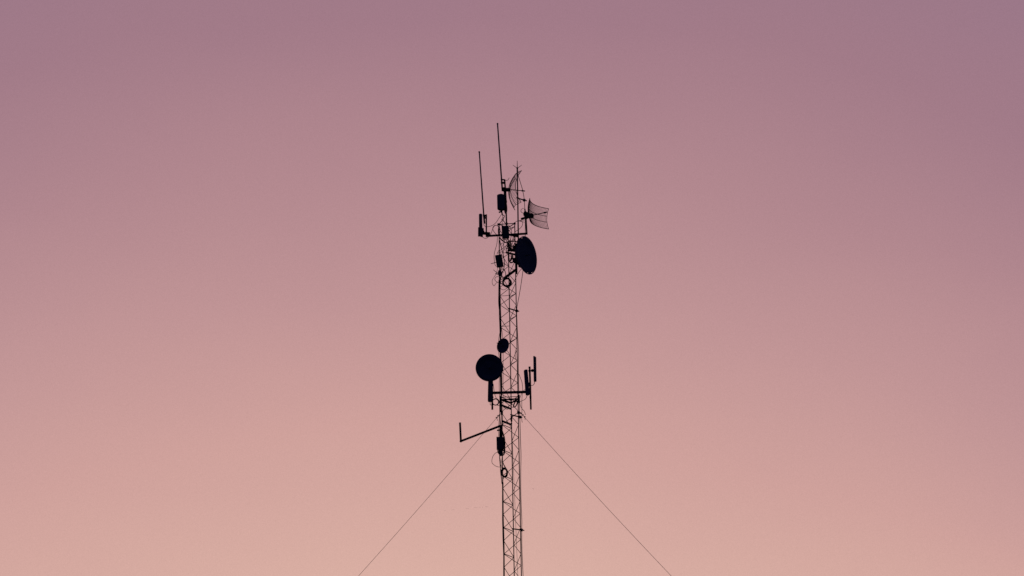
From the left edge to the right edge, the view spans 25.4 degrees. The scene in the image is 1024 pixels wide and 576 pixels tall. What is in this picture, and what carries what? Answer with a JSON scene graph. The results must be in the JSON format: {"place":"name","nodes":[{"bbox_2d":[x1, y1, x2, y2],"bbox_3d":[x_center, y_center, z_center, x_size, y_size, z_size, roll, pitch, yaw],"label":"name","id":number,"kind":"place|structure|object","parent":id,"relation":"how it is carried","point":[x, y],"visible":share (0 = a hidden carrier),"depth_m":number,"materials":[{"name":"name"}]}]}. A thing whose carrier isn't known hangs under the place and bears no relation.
{"place":"outdoors","nodes":[
{"label":"outdoors","id":0,"kind":"place"},
{"bbox_2d":[0,0,1023,575],"label":"sky","id":1,"kind":"structure","parent":0,"point":[770,314],"materials":[{"name":"pink"}]},
{"label":"ground","id":2,"kind":"structure","parent":0,"visible":0},
{"bbox_2d":[497,222,521,575],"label":"lattice mast","id":3,"kind":"object","parent":2,"relation":"on","point":[517,399],"visible":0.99,"depth_m":54.81,"materials":[{"name":"metal"}]},
{"bbox_2d":[361,411,502,572],"bbox_3d":[-5.818,9.132,49.977,12.704,14.349,0.063,7,-18,-25],"label":"guy wire","id":4,"kind":"object","parent":3,"relation":"attached to","point":[440,483],"visible":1,"depth_m":53.52,"materials":[{"name":"metal"}]},
{"bbox_2d":[459,422,501,441],"bbox_3d":[-0.791,3.452,55.300,0.123,0.736,1.842,10,-20,-32],"label":"empty side arm","id":5,"kind":"object","parent":3,"relation":"attached to","point":[475,435],"visible":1,"depth_m":55.42},
{"bbox_2d":[491,254,503,268],"bbox_3d":[-0.362,-0.618,55.688,0.309,0.399,0.136,-1,-17,0],"label":"tilted radio box","id":6,"kind":"object","parent":3,"relation":"attached to","point":[499,261],"visible":1,"depth_m":55.64,"materials":[{"name":"metal"}]},
{"bbox_2d":[494,270,502,275],"bbox_3d":[-0.324,-0.373,55.628,0.260,0.163,0.100,-1,-17,0],"label":"junction box","id":7,"kind":"object","parent":3,"relation":"attached to","point":[499,273],"visible":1,"depth_m":55.59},
{"bbox_2d":[498,280,500,397],"bbox_3d":[-0.300,1.219,55.167,0.075,2.952,0.012,-1,-17,0],"label":"cable","id":8,"kind":"object","parent":3,"relation":"attached to","point":[500,326],"visible":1,"depth_m":55.27,"materials":[{"name":"black rubber"}]},
{"bbox_2d":[496,430,504,455],"bbox_3d":[-0.264,3.698,54.395,0.213,0.641,0.189,-1,-17,0],"label":"equipment box","id":9,"kind":"object","parent":3,"relation":"attached to","point":[500,441],"visible":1,"depth_m":54.31,"materials":[{"name":"black metal"}]},
{"bbox_2d":[500,276,501,360],"bbox_3d":[-0.265,1.122,55.258,0.027,2.927,0.014,-1,-17,0],"label":"cable","id":10,"kind":"object","parent":3,"relation":"attached to","point":[500,307],"visible":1,"depth_m":55.50,"materials":[{"name":"black rubber"}]},
{"bbox_2d":[497,338,508,352],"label":"dish antenna","id":11,"kind":"object","parent":3,"relation":"attached to","point":[503,345],"visible":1,"depth_m":55.07,"materials":[{"name":"paint"}]},
{"bbox_2d":[502,484,503,575],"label":"cable","id":12,"kind":"object","parent":3,"relation":"attached to","point":[502,528],"visible":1,"depth_m":53.88,"materials":[{"name":"black rubber"}]},
{"bbox_2d":[503,482,504,575],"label":"cable","id":13,"kind":"object","parent":3,"relation":"attached to","point":[503,526],"visible":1,"depth_m":53.92,"materials":[{"name":"black rubber"}]},
{"bbox_2d":[501,467,507,477],"bbox_3d":[-0.181,4.399,54.221,0.174,0.266,0.108,-1,-17,0],"label":"cable coil","id":14,"kind":"object","parent":3,"relation":"hanging from","point":[502,469],"visible":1,"depth_m":54.20,"materials":[{"name":"black rubber"}]},
{"bbox_2d":[486,211,527,236],"bbox_3d":[-0.136,-1.565,55.967,1.034,0.642,0.080,-1,-17,0],"label":"side boom","id":15,"kind":"object","parent":3,"relation":"attached to","point":[510,234],"visible":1,"depth_m":55.86,"materials":[{"name":"metal"}]},
{"bbox_2d":[478,151,486,223],"bbox_3d":[-0.722,-2.485,56.193,0.196,1.887,0.100,-1,-17,0],"label":"whip antenna","id":16,"kind":"object","parent":15,"relation":"attached to","point":[484,217],"visible":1,"depth_m":56.14,"materials":[{"name":"plastic"}]},
{"bbox_2d":[478,214,489,236],"bbox_3d":[-0.688,-1.538,55.907,0.298,0.587,0.150,-1,-17,0],"label":"cylinder antenna","id":17,"kind":"object","parent":15,"relation":"attached to","point":[481,232],"visible":1,"depth_m":55.81,"materials":[{"name":"plastic"}]},
{"bbox_2d":[502,225,508,239],"bbox_3d":[-0.160,-1.347,55.764,0.186,0.350,0.150,-1,-17,0],"label":"equipment box","id":18,"kind":"object","parent":15,"relation":"attached to","point":[505,232],"visible":1,"depth_m":55.70,"materials":[{"name":"metal"}]},
{"bbox_2d":[521,198,548,228],"bbox_3d":[0.649,-1.818,55.927,0.757,0.583,0.582,6,-18,-21],"label":"grid antenna","id":19,"kind":"object","parent":15,"relation":"attached to","point":[531,216],"visible":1,"depth_m":56.01,"materials":[{"name":"metal"}]},
{"bbox_2d":[502,277,511,286],"bbox_3d":[-0.122,-0.134,55.750,0.244,0.257,0.123,-1,-17,0],"label":"cable coil","id":20,"kind":"object","parent":3,"relation":"hanging from","point":[510,283],"visible":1,"depth_m":55.72,"materials":[{"name":"black rubber"}]},
{"bbox_2d":[491,366,531,409],"bbox_3d":[-0.018,2.358,54.781,0.969,1.195,0.121,-1,-17,0],"label":"side boom","id":21,"kind":"object","parent":3,"relation":"attached to","point":[509,392],"visible":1,"depth_m":54.70,"materials":[{"name":"metal"}]},
{"bbox_2d":[476,354,502,381],"bbox_3d":[-0.544,1.918,54.705,0.546,0.662,0.395,10,-19,-32],"label":"dish antenna","id":22,"kind":"object","parent":21,"relation":"attached to","point":[489,367],"visible":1,"depth_m":54.73,"materials":[{"name":"paint"}]},
{"bbox_2d":[488,381,493,401],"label":"panel antenna","id":23,"kind":"object","parent":21,"relation":"attached to","point":[490,391],"visible":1,"depth_m":54.61,"materials":[{"name":"plastic"}]},
{"bbox_2d":[524,369,530,395],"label":"panel antenna","id":24,"kind":"object","parent":21,"relation":"attached to","point":[527,385],"visible":1,"depth_m":54.65,"materials":[{"name":"plastic"}]},
{"bbox_2d":[528,356,536,381],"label":"panel antenna","id":25,"kind":"object","parent":21,"relation":"attached to","point":[534,368],"visible":1,"depth_m":54.81,"materials":[{"name":"plastic"}]},
{"bbox_2d":[510,416,517,571],"bbox_3d":[0.307,11.761,59.093,0.063,14.312,12.792,-1,-17,2],"label":"guy wire","id":26,"kind":"object","parent":3,"relation":"attached to","point":[514,497],"visible":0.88,"depth_m":55.93,"materials":[{"name":"metal"}]},
{"bbox_2d":[513,162,519,239],"bbox_3d":[0.091,-1.957,56.156,0.339,2.517,0.051,2,-17,-10],"label":"lightning rod","id":27,"kind":"object","parent":3,"relation":"attached to","point":[517,167],"visible":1,"depth_m":56.14,"materials":[{"name":"metal"}]},
{"bbox_2d":[503,170,524,209],"bbox_3d":[0.090,-2.429,56.496,0.606,0.847,0.536,-13,-20,35],"label":"grid antenna","id":28,"kind":"object","parent":27,"relation":"attached to","point":[509,190],"visible":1,"depth_m":56.38,"materials":[{"name":"metal"}]},
{"bbox_2d":[517,176,525,569],"bbox_3d":[0.312,2.686,54.836,0.316,11.455,0.177,14,-22,-41],"label":"grounding cable","id":29,"kind":"object","parent":27,"relation":"hanging from","point":[518,388],"visible":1,"depth_m":54.89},
{"bbox_2d":[503,236,536,278],"bbox_3d":[0.214,-0.704,55.935,0.620,1.084,0.938,-16,-22,41],"label":"dish antenna","id":30,"kind":"object","parent":3,"relation":"attached to","point":[525,256],"visible":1,"depth_m":55.83,"materials":[{"name":"paint"}]},
{"bbox_2d":[517,413,662,566],"bbox_3d":[5.905,8.950,49.934,12.715,14.340,0.084,-9,-18,25],"label":"guy wire","id":31,"kind":"object","parent":2,"relation":"attached to","point":[589,488],"visible":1,"depth_m":53.34,"materials":[{"name":"metal"}]},
{"bbox_3d":[-0.152,-2.043,56.315,0.088,1.353,0.072,-1,-17,0],"label":"antenna pole","id":32,"kind":"object","parent":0,"visible":0},
{"bbox_2d":[497,123,505,190],"bbox_3d":[-0.269,-3.254,56.596,0.203,1.795,0.081,-1,-17,0],"label":"whip antenna","id":33,"kind":"object","parent":32,"relation":"attached to","point":[502,183],"visible":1,"depth_m":56.51,"materials":[{"name":"plastic"}]},
{"bbox_2d":[497,191,506,215],"bbox_3d":[-0.242,-2.086,56.213,0.252,0.651,0.250,-1,-17,0],"label":"panel antenna","id":34,"kind":"object","parent":32,"relation":"attached to","point":[501,202],"visible":1,"depth_m":56.11,"materials":[{"name":"plastic"}]}
]}

